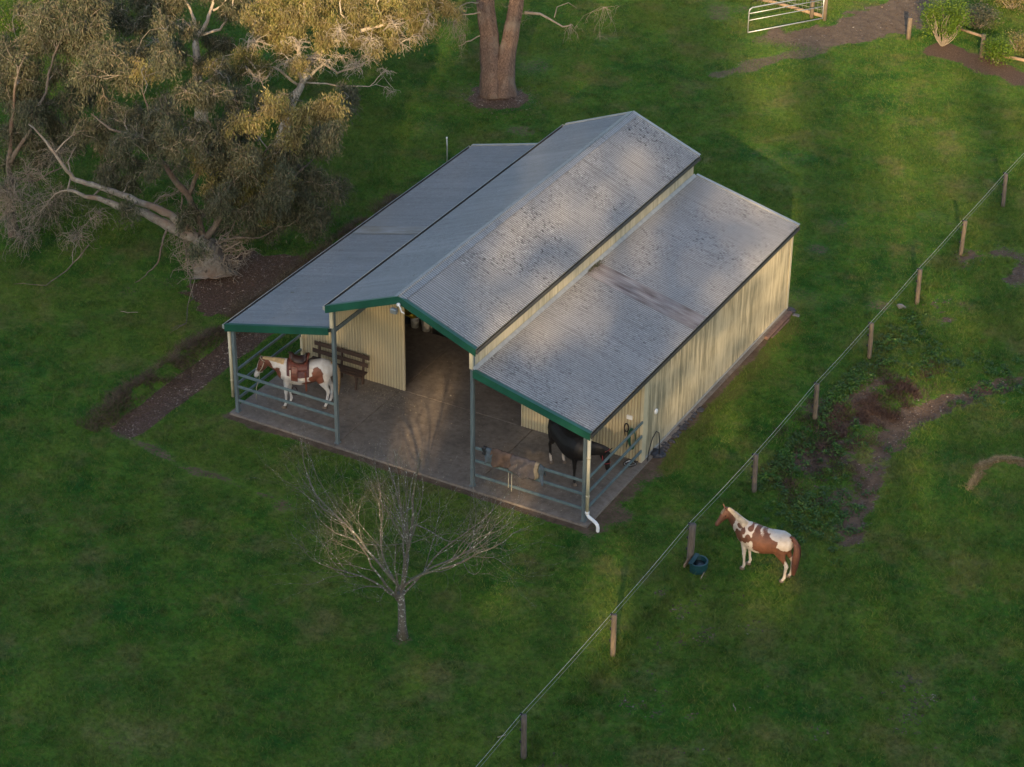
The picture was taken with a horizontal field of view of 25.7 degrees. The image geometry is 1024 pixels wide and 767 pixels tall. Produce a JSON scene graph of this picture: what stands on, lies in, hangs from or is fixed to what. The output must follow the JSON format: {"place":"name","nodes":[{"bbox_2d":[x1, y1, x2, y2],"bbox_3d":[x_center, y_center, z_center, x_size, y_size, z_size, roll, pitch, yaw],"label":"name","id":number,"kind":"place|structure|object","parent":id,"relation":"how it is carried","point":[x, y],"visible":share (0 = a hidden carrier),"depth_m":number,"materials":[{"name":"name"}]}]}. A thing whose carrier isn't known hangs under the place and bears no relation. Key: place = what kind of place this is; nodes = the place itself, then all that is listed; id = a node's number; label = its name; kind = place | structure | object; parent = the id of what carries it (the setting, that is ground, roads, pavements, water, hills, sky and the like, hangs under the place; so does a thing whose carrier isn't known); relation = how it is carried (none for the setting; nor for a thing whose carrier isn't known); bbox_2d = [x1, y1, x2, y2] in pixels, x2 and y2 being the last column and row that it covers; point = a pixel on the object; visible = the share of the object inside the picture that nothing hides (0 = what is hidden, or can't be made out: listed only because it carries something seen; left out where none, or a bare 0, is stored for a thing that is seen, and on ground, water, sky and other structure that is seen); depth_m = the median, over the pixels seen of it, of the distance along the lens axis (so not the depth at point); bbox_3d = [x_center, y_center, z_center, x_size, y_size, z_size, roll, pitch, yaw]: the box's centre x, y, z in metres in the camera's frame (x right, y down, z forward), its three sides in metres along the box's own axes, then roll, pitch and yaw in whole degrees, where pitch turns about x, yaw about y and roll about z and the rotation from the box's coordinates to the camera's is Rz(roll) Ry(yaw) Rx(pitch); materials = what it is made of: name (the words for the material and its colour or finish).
{"place":"outdoors","nodes":[
{"label":"outdoors","id":0,"kind":"place"},
{"bbox_2d":[229,308,787,527],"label":"floor","id":1,"kind":"structure","parent":0,"point":[428,355],"depth_m":57.76,"materials":[{"name":"concrete"}]},
{"bbox_2d":[254,354,340,408],"bbox_3d":[-5.573,-0.080,58.237,2.250,1.501,0.577,0,31,0],"label":"horse","id":2,"kind":"object","parent":1,"relation":"on","point":[320,371],"visible":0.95,"depth_m":57.92},
{"bbox_2d":[286,351,309,394],"bbox_3d":[-5.517,-0.357,58.072,0.605,1.086,0.763,0,31,0],"label":"saddle","id":3,"kind":"object","parent":2,"relation":"on","point":[297,366],"visible":0.99,"depth_m":57.79,"materials":[{"name":"leather"}]},
{"bbox_2d":[310,341,368,389],"bbox_3d":[-4.643,-0.478,59.554,1.770,0.867,0.488,16,34,24],"label":"garden bench","id":4,"kind":"object","parent":1,"relation":"on","point":[355,373],"visible":0.56,"depth_m":59.42,"materials":[{"name":"brown wood"}]},
{"bbox_2d":[405,315,410,323],"bbox_3d":[-2.957,-2.041,62.389,0.580,0.650,0.580,16,34,24],"label":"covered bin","id":5,"kind":"object","parent":1,"relation":"on","point":[407,320],"visible":0.19,"depth_m":62.31,"materials":[{"name":"grey plastic"}]},
{"bbox_2d":[410,317,418,327],"bbox_3d":[-2.694,-1.728,62.186,0.276,0.336,0.276,16,34,24],"label":"bucket","id":6,"kind":"object","parent":1,"relation":"on","point":[414,322],"visible":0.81,"depth_m":62.11,"materials":[{"name":"grey plastic"}]},
{"bbox_2d":[405,309,416,318],"bbox_3d":[-2.786,-1.977,61.943,0.360,0.276,0.360,5,67,31],"label":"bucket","id":7,"kind":"object","parent":6,"relation":"on","point":[410,314],"visible":0.44,"depth_m":61.94,"materials":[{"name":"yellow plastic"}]},
{"bbox_2d":[421,320,430,331],"bbox_3d":[-2.372,-1.651,62.004,0.307,0.396,0.307,16,34,24],"label":"bucket","id":8,"kind":"object","parent":1,"relation":"on","point":[426,327],"visible":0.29,"depth_m":61.94,"materials":[{"name":"beige plastic"}]},
{"bbox_2d":[257,355,609,512],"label":"straw litter","id":9,"kind":"object","parent":1,"relation":"on","point":[415,412],"visible":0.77,"depth_m":58.67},
{"bbox_2d":[432,327,445,336],"bbox_3d":[-1.935,-1.529,61.898,0.480,0.310,0.360,16,34,24],"label":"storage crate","id":10,"kind":"object","parent":1,"relation":"on","point":[435,331],"visible":0.16,"depth_m":61.84,"materials":[{"name":"black"}]},
{"bbox_2d":[222,111,799,532],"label":"barn","id":11,"kind":"structure","parent":1,"relation":"on","point":[667,314],"depth_m":57.96,"materials":[{"name":"metal"}]},
{"bbox_2d":[482,446,487,454],"bbox_3d":[-0.661,1.618,54.666,0.115,0.219,0.152,16,34,24],"label":"saddle cloth","id":12,"kind":"object","parent":11,"relation":"hanging from","point":[483,450],"visible":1,"depth_m":54.62,"materials":[{"name":"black fabric"}]},
{"bbox_2d":[484,447,492,465],"bbox_3d":[-0.545,1.787,54.692,0.238,0.483,0.181,16,34,24],"label":"saddle cloth","id":13,"kind":"object","parent":11,"relation":"hanging from","point":[488,457],"visible":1,"depth_m":54.62,"materials":[{"name":"fabric"}]},
{"bbox_2d":[490,448,512,467],"bbox_3d":[-0.247,1.845,54.535,0.604,0.516,0.202,16,34,24],"label":"blanket","id":14,"kind":"object","parent":11,"relation":"hanging from","point":[500,458],"visible":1,"depth_m":54.45,"materials":[{"name":"brown fabric"}]},
{"bbox_2d":[508,472,511,491],"bbox_3d":[-0.047,2.402,54.658,0.110,0.520,0.012,16,34,24],"label":"strap","id":15,"kind":"object","parent":11,"relation":"hanging from","point":[511,481],"visible":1,"depth_m":54.64,"materials":[{"name":"fabric"}]},
{"bbox_2d":[508,454,535,479],"bbox_3d":[0.258,2.039,54.321,0.756,0.593,0.188,16,34,24],"label":"blanket","id":16,"kind":"object","parent":11,"relation":"hanging from","point":[526,471],"visible":0.98,"depth_m":54.24,"materials":[{"name":"grey fabric"}]},
{"bbox_2d":[533,462,539,479],"bbox_3d":[0.610,2.111,54.135,0.134,0.490,0.178,16,34,24],"label":"girth","id":17,"kind":"object","parent":11,"relation":"hanging from","point":[536,469],"visible":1,"depth_m":54.06,"materials":[{"name":"beige fabric"}]},
{"bbox_2d":[538,464,545,485],"bbox_3d":[0.726,2.200,54.111,0.172,0.564,0.184,16,34,24],"label":"saddle cloth","id":18,"kind":"object","parent":11,"relation":"hanging from","point":[541,472],"visible":1,"depth_m":54.07,"materials":[{"name":"fabric"}]},
{"bbox_2d":[587,257,604,273],"bbox_3d":[2.195,-3.031,58.186,0.252,0.068,1.135,16,34,24],"label":"moss","id":19,"kind":"object","parent":11,"relation":"on","point":[595,264],"visible":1,"depth_m":58.21,"materials":[{"name":"green plant"}]},
{"bbox_2d":[624,423,628,446],"bbox_3d":[2.858,1.296,56.151,0.146,0.705,0.048,16,34,24],"label":"bridle","id":20,"kind":"object","parent":11,"relation":"hanging from","point":[626,431],"visible":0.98,"depth_m":56.08,"materials":[{"name":"black leather"}]},
{"bbox_2d":[628,428,635,449],"bbox_3d":[3.009,1.387,56.090,0.219,0.668,0.140,16,34,24],"label":"bridle","id":21,"kind":"object","parent":11,"relation":"hanging from","point":[629,432],"visible":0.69,"depth_m":56.03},
{"bbox_2d":[548,419,611,486],"bbox_3d":[1.496,1.679,55.523,0.825,1.380,2.025,-26,40,-37],"label":"horse","id":22,"kind":"object","parent":1,"relation":"on","point":[569,443],"visible":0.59,"depth_m":55.07},
{"bbox_2d":[623,460,636,466],"bbox_3d":[2.960,2.003,56.272,0.340,0.062,0.308,-19,36,-29],"label":"coiled hose","id":23,"kind":"object","parent":1,"relation":"on","point":[635,463],"visible":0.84,"depth_m":56.25,"materials":[{"name":"plastic"}]},
{"bbox_2d":[0,0,1023,766],"bbox_3d":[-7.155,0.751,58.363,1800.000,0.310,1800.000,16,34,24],"label":"ground","id":24,"kind":"structure","parent":0,"point":[612,514],"depth_m":54.68,"materials":[{"name":"green plant"}]},
{"bbox_2d":[0,0,43,35],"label":"bush","id":25,"kind":"object","parent":24,"relation":"on","point":[9,17],"visible":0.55,"depth_m":79.77,"materials":[{"name":"green plant"}]},
{"bbox_2d":[26,0,66,7],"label":"bush","id":26,"kind":"object","parent":24,"relation":"on","point":[46,0],"visible":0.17,"depth_m":82.06,"materials":[{"name":"green plant"}]},
{"bbox_2d":[0,0,116,243],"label":"gum tree","id":27,"kind":"object","parent":24,"relation":"on","point":[54,27],"visible":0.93,"depth_m":66.33,"materials":[{"name":"green plant"}]},
{"bbox_2d":[80,0,265,131],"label":"gum tree","id":28,"kind":"object","parent":24,"relation":"on","point":[121,19],"visible":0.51,"depth_m":72.51,"materials":[{"name":"green plant"}]},
{"bbox_2d":[0,5,363,333],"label":"gum tree","id":29,"kind":"object","parent":24,"relation":"on","point":[236,170],"visible":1,"depth_m":63.84,"materials":[{"name":"green plant"}]},
{"bbox_2d":[73,191,402,433],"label":"dry grass","id":30,"kind":"structure","parent":24,"relation":"on","point":[189,342],"depth_m":60.94,"materials":[{"name":"plant"}]},
{"bbox_2d":[110,83,543,437],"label":"bark mulch","id":31,"kind":"object","parent":24,"relation":"on","point":[192,382],"visible":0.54,"depth_m":63.23,"materials":[{"name":"brown wood"}]},
{"bbox_2d":[199,0,465,162],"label":"gum tree","id":32,"kind":"object","parent":24,"relation":"on","point":[281,25],"visible":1,"depth_m":70.71,"materials":[{"name":"green plant"}]},
{"bbox_2d":[229,411,585,640],"bbox_3d":[-2.303,3.410,48.856,8.276,5.283,4.912,6,31,9],"label":"bare tree","id":33,"kind":"object","parent":24,"relation":"on","point":[402,632],"visible":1,"depth_m":48.98,"materials":[{"name":"grey plant"}]},
{"bbox_2d":[446,137,447,161],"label":"marker stake","id":34,"kind":"object","parent":24,"relation":"on","point":[446,149],"visible":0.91,"depth_m":71.38,"materials":[{"name":"white plastic"}]},
{"bbox_2d":[432,0,618,98],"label":"stringybark tree","id":35,"kind":"object","parent":24,"relation":"on","point":[497,59],"visible":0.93,"depth_m":75.78,"materials":[{"name":"brown plant"}]},
{"bbox_2d":[647,431,659,460],"bbox_3d":[3.575,1.578,56.404,0.071,0.815,0.483,25,39,35],"label":"garden hose","id":36,"kind":"object","parent":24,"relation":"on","point":[651,443],"visible":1,"depth_m":56.36,"materials":[{"name":"black rubber"}]},
{"bbox_2d":[651,448,665,457],"bbox_3d":[3.692,1.798,56.758,0.404,0.253,0.310,16,34,24],"label":"feed bag","id":37,"kind":"object","parent":24,"relation":"on","point":[655,453],"visible":1,"depth_m":56.67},
{"bbox_2d":[688,553,707,574],"bbox_3d":[4.384,4.250,52.432,0.404,0.300,0.490,14,33,21],"label":"water trough","id":38,"kind":"object","parent":24,"relation":"on","point":[697,562],"visible":1,"depth_m":52.34,"materials":[{"name":"teal plastic"}]},
{"bbox_2d":[480,153,1023,766],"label":"wire fence","id":39,"kind":"object","parent":24,"relation":"on","point":[690,547],"visible":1,"depth_m":55.00,"materials":[{"name":"brown wood"}]},
{"bbox_2d":[715,504,800,582],"bbox_3d":[5.740,3.704,52.115,2.087,1.564,0.591,17,34,25],"label":"horse","id":40,"kind":"object","parent":24,"relation":"on","point":[762,539],"visible":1,"depth_m":51.82},
{"bbox_2d":[764,311,791,339],"bbox_3d":[7.468,-1.616,62.519,0.180,0.095,1.700,16,34,24],"label":"fallen plank","id":41,"kind":"object","parent":24,"relation":"on","point":[776,328],"visible":1,"depth_m":62.43,"materials":[{"name":"brown wood"}]},
{"bbox_2d":[539,0,1023,766],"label":"soil crumbs","id":42,"kind":"object","parent":24,"relation":"on","point":[859,398],"visible":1,"depth_m":58.38,"materials":[{"name":"brown soil"}]},
{"bbox_2d":[787,307,795,312],"bbox_3d":[7.890,-2.054,63.312,0.277,0.166,0.261,16,34,24],"label":"rock","id":43,"kind":"object","parent":24,"relation":"on","point":[790,309],"visible":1,"depth_m":63.25,"materials":[{"name":"stone"}]},
{"bbox_2d":[757,0,827,20],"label":"timber fence","id":44,"kind":"object","parent":24,"relation":"on","point":[811,13],"visible":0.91,"depth_m":82.50,"materials":[{"name":"brown wood"}]},
{"bbox_2d":[747,0,824,32],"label":"field gate","id":45,"kind":"structure","parent":44,"relation":"attached to","point":[749,13],"depth_m":81.24,"materials":[{"name":"white metal"}]},
{"bbox_2d":[752,356,952,506],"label":"dead weeds","id":46,"kind":"object","parent":24,"relation":"on","point":[905,386],"visible":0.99,"depth_m":58.37,"materials":[{"name":"brown plant"}]},
{"bbox_2d":[757,299,1023,565],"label":"weeds","id":47,"kind":"object","parent":24,"relation":"on","point":[787,449],"visible":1,"depth_m":57.24,"materials":[{"name":"green plant"}]},
{"bbox_2d":[897,304,905,308],"bbox_3d":[11.047,-2.176,63.582,0.246,0.168,0.207,-2,31,-5],"label":"rock","id":48,"kind":"object","parent":24,"relation":"on","point":[899,306],"visible":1,"depth_m":63.51,"materials":[{"name":"grey stone"}]},
{"bbox_2d":[916,0,976,45],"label":"shrub","id":49,"kind":"object","parent":24,"relation":"on","point":[957,15],"visible":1,"depth_m":79.81,"materials":[{"name":"green plant"}]},
{"bbox_2d":[906,17,1023,61],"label":"post and rail fence","id":50,"kind":"object","parent":24,"relation":"on","point":[909,29],"visible":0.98,"depth_m":79.45,"materials":[{"name":"brown wood"}]},
{"bbox_2d":[962,0,1003,32],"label":"shrub","id":51,"kind":"object","parent":24,"relation":"on","point":[981,15],"visible":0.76,"depth_m":81.34,"materials":[{"name":"green plant"}]},
{"bbox_2d":[962,454,1023,490],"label":"dry grass","id":52,"kind":"structure","parent":24,"relation":"on","point":[985,462],"depth_m":56.42,"materials":[{"name":"plant"}]},
{"bbox_2d":[977,29,1017,66],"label":"shrub","id":53,"kind":"object","parent":24,"relation":"on","point":[996,45],"visible":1,"depth_m":78.64,"materials":[{"name":"green plant"}]},
{"bbox_2d":[992,0,1023,14],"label":"shrub","id":54,"kind":"object","parent":24,"relation":"on","point":[1010,3],"visible":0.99,"depth_m":83.16,"materials":[{"name":"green plant"}]},
{"bbox_2d":[1005,29,1023,54],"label":"shrub","id":55,"kind":"object","parent":24,"relation":"on","point":[1020,41],"visible":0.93,"depth_m":79.91,"materials":[{"name":"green plant"}]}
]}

